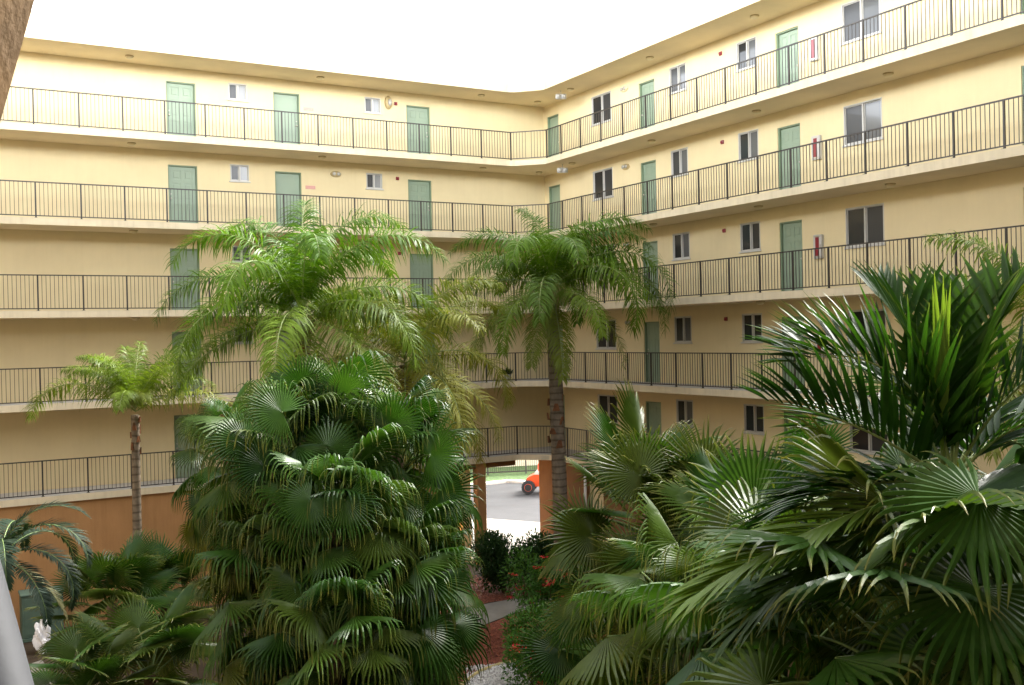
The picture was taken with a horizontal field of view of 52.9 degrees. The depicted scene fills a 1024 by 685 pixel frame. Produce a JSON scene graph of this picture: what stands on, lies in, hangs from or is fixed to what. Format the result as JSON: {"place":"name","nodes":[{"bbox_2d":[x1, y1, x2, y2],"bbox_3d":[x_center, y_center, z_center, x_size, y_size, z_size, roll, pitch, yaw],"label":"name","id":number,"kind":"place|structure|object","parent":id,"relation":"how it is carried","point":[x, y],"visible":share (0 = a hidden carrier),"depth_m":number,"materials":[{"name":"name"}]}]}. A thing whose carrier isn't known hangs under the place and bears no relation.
{"place":"outdoors","nodes":[
{"label":"outdoors","id":0,"kind":"place"},
{"bbox_2d":[23,562,663,684],"bbox_3d":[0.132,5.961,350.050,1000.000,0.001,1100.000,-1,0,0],"label":"ground","id":1,"kind":"structure","parent":0,"point":[30,651],"depth_m":27.64,"materials":[{"name":"soil"}]},
{"bbox_2d":[18,586,63,642],"bbox_3d":[-13.591,7.824,29.754,1.200,1.340,0.800,-2,0,-30],"label":"utility box","id":2,"kind":"object","parent":1,"relation":"on","point":[27,630],"visible":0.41,"depth_m":29.31,"materials":[{"name":"metal"}]},
{"bbox_2d":[24,595,61,635],"bbox_3d":[-13.413,7.802,29.445,0.960,1.020,0.011,-2,0,-30],"label":"door","id":3,"kind":"structure","parent":2,"relation":"in","point":[29,627],"depth_m":29.32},
{"bbox_2d":[32,619,50,653],"bbox_3d":[-12.902,8.088,28.262,0.498,1.153,0.442,-1,0,0],"label":"white bag","id":4,"kind":"object","parent":1,"relation":"on","point":[40,635],"visible":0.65,"depth_m":28.14,"materials":[{"name":"white plastic"}]},
{"bbox_2d":[0,500,93,628],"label":"date palm","id":5,"kind":"object","parent":1,"relation":"on","point":[8,560],"visible":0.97,"depth_m":14.42,"materials":[{"name":"green plant"}]},
{"bbox_2d":[29,616,163,684],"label":"fan palm","id":6,"kind":"object","parent":1,"relation":"on","point":[68,640],"visible":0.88,"depth_m":17.27,"materials":[{"name":"green plant"}]},
{"bbox_2d":[23,529,185,681],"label":"fan palm","id":7,"kind":"object","parent":1,"relation":"on","point":[108,570],"visible":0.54,"depth_m":21.71,"materials":[{"name":"green plant"}]},
{"bbox_2d":[21,340,232,670],"bbox_3d":[-9.474,4.234,26.032,5.067,8.589,3.292,-1,0,32],"label":"queen palm","id":8,"kind":"object","parent":1,"relation":"on","point":[123,390],"visible":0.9,"depth_m":25.92,"materials":[{"name":"green plant"}]},
{"bbox_2d":[51,579,222,684],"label":"fan palm","id":9,"kind":"object","parent":1,"relation":"on","point":[173,636],"visible":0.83,"depth_m":18.03,"materials":[{"name":"green plant"}]},
{"bbox_2d":[102,531,224,682],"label":"fan palm","id":10,"kind":"object","parent":1,"relation":"on","point":[170,558],"visible":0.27,"depth_m":22.95,"materials":[{"name":"green plant"}]},
{"bbox_2d":[168,379,291,639],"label":"fan palm","id":11,"kind":"object","parent":1,"relation":"on","point":[193,535],"visible":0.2,"depth_m":18.78,"materials":[{"name":"green plant"}]},
{"bbox_2d":[176,373,355,679],"bbox_3d":[-3.514,4.449,15.670,2.691,8.039,2.772,-1,0,0],"label":"fan palm","id":12,"kind":"object","parent":1,"relation":"on","point":[234,441],"visible":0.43,"depth_m":14.78,"materials":[{"name":"green plant"}]},
{"bbox_2d":[189,487,346,684],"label":"fan palm","id":13,"kind":"object","parent":1,"relation":"on","point":[237,531],"visible":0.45,"depth_m":14.29,"materials":[{"name":"green plant"}]},
{"bbox_2d":[151,198,458,444],"bbox_3d":[-4.702,2.413,24.514,7.117,12.040,6.293,-1,0,0],"label":"queen palm","id":14,"kind":"object","parent":1,"relation":"on","point":[300,287],"visible":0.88,"depth_m":23.94,"materials":[{"name":"green plant"}]},
{"bbox_2d":[226,348,412,520],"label":"fan palm","id":15,"kind":"object","parent":1,"relation":"on","point":[339,381],"visible":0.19,"depth_m":15.61,"materials":[{"name":"green plant"}]},
{"bbox_2d":[234,416,429,684],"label":"fan palm","id":16,"kind":"object","parent":1,"relation":"on","point":[364,474],"visible":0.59,"depth_m":14.13,"materials":[{"name":"green plant"}]},
{"bbox_2d":[230,553,438,684],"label":"fan palm","id":17,"kind":"object","parent":1,"relation":"on","point":[361,592],"visible":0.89,"depth_m":13.55,"materials":[{"name":"green plant"}]},
{"bbox_2d":[312,484,493,684],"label":"fan palm","id":18,"kind":"object","parent":1,"relation":"on","point":[430,583],"visible":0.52,"depth_m":14.30,"materials":[{"name":"green plant"}]},
{"bbox_2d":[329,375,487,624],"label":"fan palm","id":19,"kind":"object","parent":1,"relation":"on","point":[440,478],"visible":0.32,"depth_m":15.32,"materials":[{"name":"green plant"}]},
{"bbox_2d":[460,659,515,684],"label":"bed edging","id":20,"kind":"object","parent":1,"relation":"on","point":[485,668],"visible":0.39,"depth_m":25.86,"materials":[{"name":"concrete"}]},
{"bbox_2d":[470,479,524,486],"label":"kerb","id":21,"kind":"structure","parent":1,"relation":"on","point":[503,481],"depth_m":58.45,"materials":[{"name":"concrete"}]},
{"bbox_2d":[440,573,580,613],"bbox_3d":[0.225,8.155,34.204,7.142,0.001,4.627,-1,0,-18],"label":"mulch bed","id":22,"kind":"object","parent":1,"relation":"on","point":[501,597],"visible":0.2,"depth_m":33.45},
{"bbox_2d":[468,528,533,592],"bbox_3d":[-0.293,7.141,33.600,2.311,2.185,2.474,-1,0,0],"label":"round shrub","id":23,"kind":"object","parent":22,"relation":"on","point":[492,549],"visible":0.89,"depth_m":33.28,"materials":[{"name":"green plant"}]},
{"bbox_2d":[506,528,553,585],"bbox_3d":[0.886,7.125,33.859,2.384,2.176,2.431,-1,0,0],"label":"round shrub","id":24,"kind":"object","parent":22,"relation":"on","point":[537,544],"visible":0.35,"depth_m":33.63,"materials":[{"name":"green plant"}]},
{"bbox_2d":[0,0,1023,629],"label":"apartment building","id":25,"kind":"structure","parent":1,"relation":"on","point":[220,128],"depth_m":32.52,"materials":[{"name":"beige paint"}]},
{"bbox_2d":[0,560,33,684],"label":"handrail","id":26,"kind":"object","parent":25,"relation":"attached to","point":[14,667],"depth_m":0.91,"materials":[{"name":"grey paint"}]},
{"bbox_2d":[0,0,33,120],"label":"beam","id":27,"kind":"structure","parent":25,"relation":"attached to","point":[14,16],"depth_m":1.61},
{"bbox_2d":[166,81,195,136],"bbox_3d":[-10.982,-7.569,34.122,0.950,2.080,0.139,-2,0,-30],"label":"door","id":28,"kind":"structure","parent":25,"relation":"in","point":[175,91],"depth_m":34.12,"materials":[{"name":"metal"}]},
{"bbox_2d":[168,165,197,222],"bbox_3d":[-10.921,-4.819,34.141,0.950,2.080,0.139,-2,0,-30],"label":"door","id":29,"kind":"structure","parent":25,"relation":"in","point":[179,176],"depth_m":34.15,"materials":[{"name":"metal"}]},
{"bbox_2d":[170,248,199,309],"bbox_3d":[-10.860,-2.070,34.161,0.950,2.080,0.139,-2,0,-30],"label":"door","id":30,"kind":"structure","parent":25,"relation":"in","point":[189,261],"depth_m":34.17,"materials":[{"name":"metal"}]},
{"bbox_2d":[172,332,201,394],"bbox_3d":[-10.799,0.679,34.180,0.950,2.080,0.139,-2,0,-30],"label":"door","id":31,"kind":"structure","parent":25,"relation":"in","point":[174,334],"depth_m":34.18,"materials":[{"name":"metal"}]},
{"bbox_2d":[174,414,202,477],"bbox_3d":[-10.738,3.428,34.199,0.950,2.080,0.139,-2,0,-30],"label":"door","id":32,"kind":"structure","parent":25,"relation":"in","point":[176,417],"depth_m":34.09,"materials":[{"name":"metal"}]},
{"bbox_2d":[227,83,248,101],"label":"window","id":33,"kind":"structure","parent":25,"relation":"in","point":[236,92],"depth_m":34.98,"materials":[{"name":"white glass"}]},
{"bbox_2d":[229,164,250,182],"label":"window","id":34,"kind":"structure","parent":25,"relation":"in","point":[238,173],"depth_m":35.00,"materials":[{"name":"white glass"}]},
{"bbox_2d":[232,245,251,263],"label":"window","id":35,"kind":"structure","parent":25,"relation":"in","point":[234,247],"depth_m":35.02,"materials":[{"name":"white glass"}]},
{"bbox_2d":[273,92,299,143],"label":"door","id":36,"kind":"structure","parent":25,"relation":"in","point":[289,102],"depth_m":35.95,"materials":[{"name":"metal"}]},
{"bbox_2d":[279,330,294,366],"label":"door","id":37,"kind":"structure","parent":25,"relation":"in","point":[283,331],"depth_m":35.88,"materials":[{"name":"metal"}]},
{"bbox_2d":[275,171,301,226],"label":"door","id":38,"kind":"structure","parent":25,"relation":"in","point":[285,182],"depth_m":35.94,"materials":[{"name":"metal"}]},
{"bbox_2d":[364,97,381,114],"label":"window","id":39,"kind":"structure","parent":25,"relation":"in","point":[372,105],"depth_m":37.44,"materials":[{"name":"white glass"}]},
{"bbox_2d":[366,173,383,189],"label":"window","id":40,"kind":"structure","parent":25,"relation":"in","point":[373,181],"depth_m":37.47,"materials":[{"name":"white glass"}]},
{"bbox_2d":[384,96,391,108],"bbox_3d":[-4.505,-8.787,37.666,0.284,0.490,0.160,-2,0,-30],"label":"wall lamp","id":41,"kind":"object","parent":25,"relation":"attached to","point":[388,102],"visible":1,"depth_m":37.63,"materials":[{"name":"white glass"}]},
{"bbox_2d":[406,105,429,153],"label":"door","id":42,"kind":"structure","parent":25,"relation":"in","point":[415,114],"depth_m":38.46,"materials":[{"name":"metal"}]},
{"bbox_2d":[408,179,431,230],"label":"door","id":43,"kind":"structure","parent":25,"relation":"in","point":[418,190],"depth_m":38.46,"materials":[{"name":"metal"}]},
{"bbox_2d":[410,254,433,307],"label":"door","id":44,"kind":"structure","parent":25,"relation":"in","point":[419,268],"depth_m":38.47,"materials":[{"name":"metal"}]},
{"bbox_2d":[413,330,434,382],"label":"door","id":45,"kind":"structure","parent":25,"relation":"in","point":[429,330],"depth_m":38.66,"materials":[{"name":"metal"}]},
{"bbox_2d":[548,114,558,157],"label":"door","id":46,"kind":"structure","parent":25,"relation":"in","point":[553,120],"depth_m":40.69,"materials":[{"name":"metal"}]},
{"bbox_2d":[549,184,560,231],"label":"door","id":47,"kind":"structure","parent":25,"relation":"in","point":[554,191],"depth_m":40.70,"materials":[{"name":"metal"}]},
{"bbox_2d":[590,90,611,126],"bbox_3d":[3.281,-8.532,37.639,0.135,1.095,1.320,-2,0,-30],"label":"window","id":48,"kind":"structure","parent":25,"relation":"in","point":[602,101],"depth_m":37.69,"materials":[{"name":"white glass"}]},
{"bbox_2d":[592,167,613,201],"bbox_3d":[3.342,-5.782,37.658,0.135,1.095,1.320,-2,0,-30],"label":"window","id":49,"kind":"structure","parent":25,"relation":"in","point":[602,179],"depth_m":37.64,"materials":[{"name":"grey glass"}]},
{"bbox_2d":[595,319,616,349],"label":"window","id":50,"kind":"structure","parent":25,"relation":"in","point":[603,343],"depth_m":37.68,"materials":[{"name":"grey glass"}]},
{"bbox_2d":[598,394,617,425],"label":"window","id":51,"kind":"structure","parent":25,"relation":"in","point":[604,400],"depth_m":37.70,"materials":[{"name":"clear glass"}]},
{"bbox_2d":[639,79,654,129],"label":"door","id":52,"kind":"structure","parent":25,"relation":"in","point":[647,87],"depth_m":35.41,"materials":[{"name":"metal"}]},
{"bbox_2d":[641,160,656,214],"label":"door","id":53,"kind":"structure","parent":25,"relation":"in","point":[648,169],"depth_m":35.45,"materials":[{"name":"metal"}]},
{"bbox_2d":[643,241,657,299],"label":"door","id":54,"kind":"structure","parent":25,"relation":"in","point":[654,244],"depth_m":35.39,"materials":[{"name":"metal"}]},
{"bbox_2d":[644,322,659,381],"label":"door","id":55,"kind":"structure","parent":25,"relation":"in","point":[652,340],"depth_m":35.50,"materials":[{"name":"metal"}]},
{"bbox_2d":[646,401,661,440],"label":"door","id":56,"kind":"structure","parent":25,"relation":"in","point":[653,409],"depth_m":35.53,"materials":[{"name":"metal"}]},
{"bbox_2d":[668,62,685,95],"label":"window","id":57,"kind":"structure","parent":25,"relation":"in","point":[677,74],"depth_m":33.87,"materials":[{"name":"clear glass"}]},
{"bbox_2d":[670,147,687,178],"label":"window","id":58,"kind":"structure","parent":25,"relation":"in","point":[679,157],"depth_m":33.87,"materials":[{"name":"clear glass"}]},
{"bbox_2d":[671,232,690,260],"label":"window","id":59,"kind":"structure","parent":25,"relation":"in","point":[681,241],"depth_m":33.89,"materials":[{"name":"clear glass"}]},
{"bbox_2d":[673,316,692,343],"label":"window","id":60,"kind":"structure","parent":25,"relation":"in","point":[682,324],"depth_m":33.91,"materials":[{"name":"clear glass"}]},
{"bbox_2d":[676,399,693,427],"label":"window","id":61,"kind":"structure","parent":25,"relation":"in","point":[684,408],"depth_m":33.97,"materials":[{"name":"clear glass"}]},
{"bbox_2d":[735,36,757,72],"bbox_3d":[7.086,-8.675,31.047,0.135,0.905,0.940,-2,0,-30],"label":"window","id":62,"kind":"structure","parent":25,"relation":"in","point":[746,49],"depth_m":31.06,"materials":[{"name":"clear glass"}]},
{"bbox_2d":[738,129,759,162],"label":"window","id":63,"kind":"structure","parent":25,"relation":"in","point":[748,145],"depth_m":31.07,"materials":[{"name":"clear glass"}]},
{"bbox_2d":[739,221,761,253],"bbox_3d":[7.208,-3.176,31.086,0.135,0.905,0.940,-2,0,-30],"label":"window","id":64,"kind":"structure","parent":25,"relation":"in","point":[750,241],"depth_m":31.09,"materials":[{"name":"clear glass"}]},
{"bbox_2d":[741,313,762,342],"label":"window","id":65,"kind":"structure","parent":25,"relation":"in","point":[754,319],"depth_m":31.18,"materials":[{"name":"clear glass"}]},
{"bbox_2d":[743,404,764,434],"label":"window","id":66,"kind":"structure","parent":25,"relation":"in","point":[753,414],"depth_m":31.12,"materials":[{"name":"clear glass"}]},
{"bbox_2d":[776,26,798,87],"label":"door","id":67,"kind":"structure","parent":25,"relation":"in","point":[790,36],"depth_m":29.75,"materials":[{"name":"metal"}]},
{"bbox_2d":[778,123,800,189],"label":"door","id":68,"kind":"structure","parent":25,"relation":"in","point":[788,136],"depth_m":29.77,"materials":[{"name":"metal"}]},
{"bbox_2d":[780,220,802,290],"bbox_3d":[8.124,-2.459,29.702,0.139,2.080,0.890,-2,0,-30],"label":"door","id":69,"kind":"structure","parent":25,"relation":"in","point":[791,231],"depth_m":29.79,"materials":[{"name":"metal"}]},
{"bbox_2d":[782,316,804,388],"bbox_3d":[8.185,0.290,29.721,0.139,2.080,0.890,-2,0,-30],"label":"door","id":70,"kind":"structure","parent":25,"relation":"in","point":[800,318],"depth_m":29.84,"materials":[{"name":"metal"}]},
{"bbox_2d":[784,411,805,475],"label":"door","id":71,"kind":"structure","parent":25,"relation":"in","point":[786,421],"depth_m":29.98,"materials":[{"name":"metal"}]},
{"bbox_2d":[809,36,819,61],"bbox_3d":[8.405,-8.169,28.631,0.125,0.660,0.300,-2,0,-30],"label":"extinguisher cabinet","id":72,"kind":"object","parent":25,"relation":"attached to","point":[813,42],"visible":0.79,"depth_m":28.55,"materials":[{"name":"red paint"}]},
{"bbox_2d":[811,135,821,159],"bbox_3d":[8.466,-5.420,28.650,0.125,0.660,0.300,-2,0,-30],"label":"extinguisher cabinet","id":73,"kind":"object","parent":25,"relation":"attached to","point":[816,138],"visible":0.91,"depth_m":28.60,"materials":[{"name":"red paint"}]},
{"bbox_2d":[813,234,823,258],"bbox_3d":[8.527,-2.671,28.670,0.125,0.660,0.300,-2,0,-30],"label":"extinguisher cabinet","id":74,"kind":"object","parent":25,"relation":"attached to","point":[818,241],"visible":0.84,"depth_m":28.59,"materials":[{"name":"white paint"}]},
{"bbox_2d":[840,0,880,45],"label":"window","id":75,"kind":"structure","parent":25,"relation":"in","point":[855,10],"depth_m":27.38,"materials":[{"name":"clear glass"}]},
{"bbox_2d":[842,97,882,147],"bbox_3d":[9.317,-5.827,27.319,0.135,1.105,1.360,-2,0,-30],"label":"window","id":76,"kind":"structure","parent":25,"relation":"in","point":[866,115],"depth_m":27.32,"materials":[{"name":"clear glass"}]},
{"bbox_2d":[844,203,884,248],"bbox_3d":[9.377,-3.078,27.338,0.135,1.105,1.360,-2,0,-30],"label":"window","id":77,"kind":"structure","parent":25,"relation":"in","point":[865,223],"depth_m":27.34,"materials":[{"name":"clear glass"}]},
{"bbox_2d":[847,309,887,350],"bbox_3d":[9.438,-0.328,27.357,0.135,1.105,1.360,-2,0,-30],"label":"window","id":78,"kind":"structure","parent":25,"relation":"in","point":[858,313],"depth_m":27.45,"materials":[{"name":"clear glass"}]},
{"bbox_2d":[848,412,887,455],"bbox_3d":[9.499,2.421,27.377,0.135,1.105,1.360,-2,0,-30],"label":"window","id":79,"kind":"structure","parent":25,"relation":"in","point":[869,444],"depth_m":27.49,"materials":[{"name":"clear glass"}]},
{"bbox_2d":[1022,66,1023,144],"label":"door","id":80,"kind":"structure","parent":25,"relation":"in","point":[1022,66],"depth_m":23.39,"materials":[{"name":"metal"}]},
{"bbox_2d":[466,663,567,684],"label":"gravel bed","id":81,"kind":"object","parent":1,"relation":"on","point":[496,677],"visible":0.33,"depth_m":25.22,"materials":[{"name":"grey gravel"}]},
{"bbox_2d":[498,595,560,684],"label":"flowering shrub","id":82,"kind":"object","parent":81,"relation":"on","point":[522,619],"visible":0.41,"depth_m":23.96,"materials":[{"name":"green plant"}]},
{"bbox_2d":[528,612,613,684],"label":"flowering shrub","id":83,"kind":"object","parent":81,"relation":"on","point":[550,681],"visible":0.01,"depth_m":23.92,"materials":[{"name":"green plant"}]},
{"bbox_2d":[501,460,537,466],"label":"neighbouring building","id":84,"kind":"structure","parent":1,"relation":"on","point":[529,462],"depth_m":66.21,"materials":[{"name":"beige paint"}]},
{"bbox_2d":[455,611,605,683],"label":"mulch bed","id":85,"kind":"object","parent":1,"relation":"on","point":[496,624],"visible":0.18,"depth_m":28.00,"materials":[{"name":"brown wood"}]},
{"bbox_2d":[289,274,517,663],"bbox_3d":[-2.658,3.364,26.014,5.789,10.026,6.506,-1,0,0],"label":"queen palm","id":86,"kind":"object","parent":85,"relation":"on","point":[461,415],"visible":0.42,"depth_m":25.59,"materials":[{"name":"green plant"}]},
{"bbox_2d":[461,575,594,661],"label":"mulch chips","id":87,"kind":"object","parent":85,"relation":"on","point":[493,635],"visible":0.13,"depth_m":29.09,"materials":[{"name":"brown wood"}]},
{"bbox_2d":[498,544,588,625],"bbox_3d":[0.973,6.761,27.362,2.704,3.022,2.566,-1,0,0],"label":"flowering shrub","id":88,"kind":"object","parent":85,"relation":"on","point":[550,588],"visible":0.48,"depth_m":26.98,"materials":[{"name":"green plant"}]},
{"bbox_2d":[439,207,680,602],"bbox_3d":[1.494,2.079,30.282,7.194,12.352,5.400,-1,0,0],"label":"queen palm","id":89,"kind":"object","parent":85,"relation":"on","point":[550,295],"visible":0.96,"depth_m":29.52,"materials":[{"name":"green plant"}]},
{"bbox_2d":[514,563,642,684],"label":"fan palm","id":90,"kind":"object","parent":1,"relation":"on","point":[545,648],"visible":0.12,"depth_m":14.55,"materials":[{"name":"green plant"}]},
{"bbox_2d":[538,375,746,684],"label":"fan palm","id":91,"kind":"object","parent":1,"relation":"on","point":[630,466],"visible":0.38,"depth_m":13.50,"materials":[{"name":"green plant"}]},
{"bbox_2d":[559,492,806,684],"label":"fan palm","id":92,"kind":"object","parent":1,"relation":"on","point":[617,658],"visible":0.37,"depth_m":10.08,"materials":[{"name":"green plant"}]},
{"bbox_2d":[606,428,842,667],"bbox_3d":[2.561,4.624,11.820,2.873,7.475,2.789,-1,0,0],"label":"fan palm","id":93,"kind":"object","parent":1,"relation":"on","point":[710,475],"visible":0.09,"depth_m":10.77,"materials":[{"name":"green plant"}]},
{"bbox_2d":[641,466,845,660],"bbox_3d":[3.182,4.913,12.721,3.319,6.858,3.671,-1,0,0],"label":"fan palm","id":94,"kind":"object","parent":1,"relation":"on","point":[685,483],"visible":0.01,"depth_m":12.70,"materials":[{"name":"green plant"}]},
{"bbox_2d":[611,477,931,684],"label":"fan palm","id":95,"kind":"object","parent":1,"relation":"on","point":[657,591],"visible":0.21,"depth_m":8.72,"materials":[{"name":"green plant"}]},
{"bbox_2d":[655,244,1023,664],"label":"broad frond palm","id":96,"kind":"object","parent":1,"relation":"on","point":[944,387],"visible":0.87,"depth_m":7.28,"materials":[{"name":"green plant"}]},
{"bbox_2d":[679,413,1023,684],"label":"fan palm","id":97,"kind":"object","parent":1,"relation":"on","point":[846,582],"visible":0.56,"depth_m":6.89,"materials":[{"name":"green plant"}]},
{"bbox_2d":[737,414,986,642],"bbox_3d":[3.726,4.475,10.220,3.101,7.744,2.839,-1,0,0],"label":"fan palm","id":98,"kind":"object","parent":1,"relation":"on","point":[892,455],"visible":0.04,"depth_m":10.03,"materials":[{"name":"green plant"}]},
{"bbox_2d":[812,435,1023,642],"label":"fan palm","id":99,"kind":"object","parent":1,"relation":"on","point":[1009,457],"visible":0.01,"depth_m":9.39,"materials":[{"name":"green plant"}]},
{"bbox_2d":[849,451,1023,684],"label":"fan palm","id":100,"kind":"object","parent":1,"relation":"on","point":[983,530],"visible":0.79,"depth_m":6.16,"materials":[{"name":"green plant"}]},
{"bbox_2d":[913,231,1023,466],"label":"queen palm","id":101,"kind":"object","parent":1,"relation":"on","point":[1009,342],"visible":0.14,"depth_m":14.81,"materials":[{"name":"green plant"}]},
{"bbox_2d":[32,0,692,69],"label":"sky","id":102,"kind":"structure","parent":0,"point":[496,34],"materials":[{"name":"white"}]},
{"bbox_2d":[450,595,550,624],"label":"courtyard path","id":103,"kind":"structure","parent":0,"point":[498,610],"depth_m":31.57,"materials":[{"name":"concrete"}]},
{"bbox_2d":[470,465,537,482],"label":"lawn","id":104,"kind":"structure","parent":0,"point":[508,475],"depth_m":62.43,"materials":[{"name":"green plant"}]},
{"bbox_2d":[486,460,538,474],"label":"picket fence","id":105,"kind":"object","parent":104,"relation":"on","point":[525,471],"visible":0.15,"depth_m":62.36,"materials":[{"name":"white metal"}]},
{"bbox_2d":[471,483,539,511],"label":"road","id":106,"kind":"structure","parent":0,"point":[507,497],"depth_m":52.90,"materials":[{"name":"grey asphalt"}]},
{"bbox_2d":[521,463,538,494],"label":"car","id":107,"kind":"object","parent":106,"relation":"on","point":[530,484],"visible":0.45,"depth_m":54.23,"materials":[{"name":"metal"}]},
{"bbox_2d":[471,518,539,562],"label":"pavement","id":108,"kind":"structure","parent":0,"point":[515,528],"depth_m":44.59,"materials":[{"name":"concrete"}]},
{"bbox_2d":[471,511,539,521],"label":"sidewalk","id":109,"kind":"structure","parent":0,"point":[532,516],"depth_m":47.88,"materials":[{"name":"concrete"}]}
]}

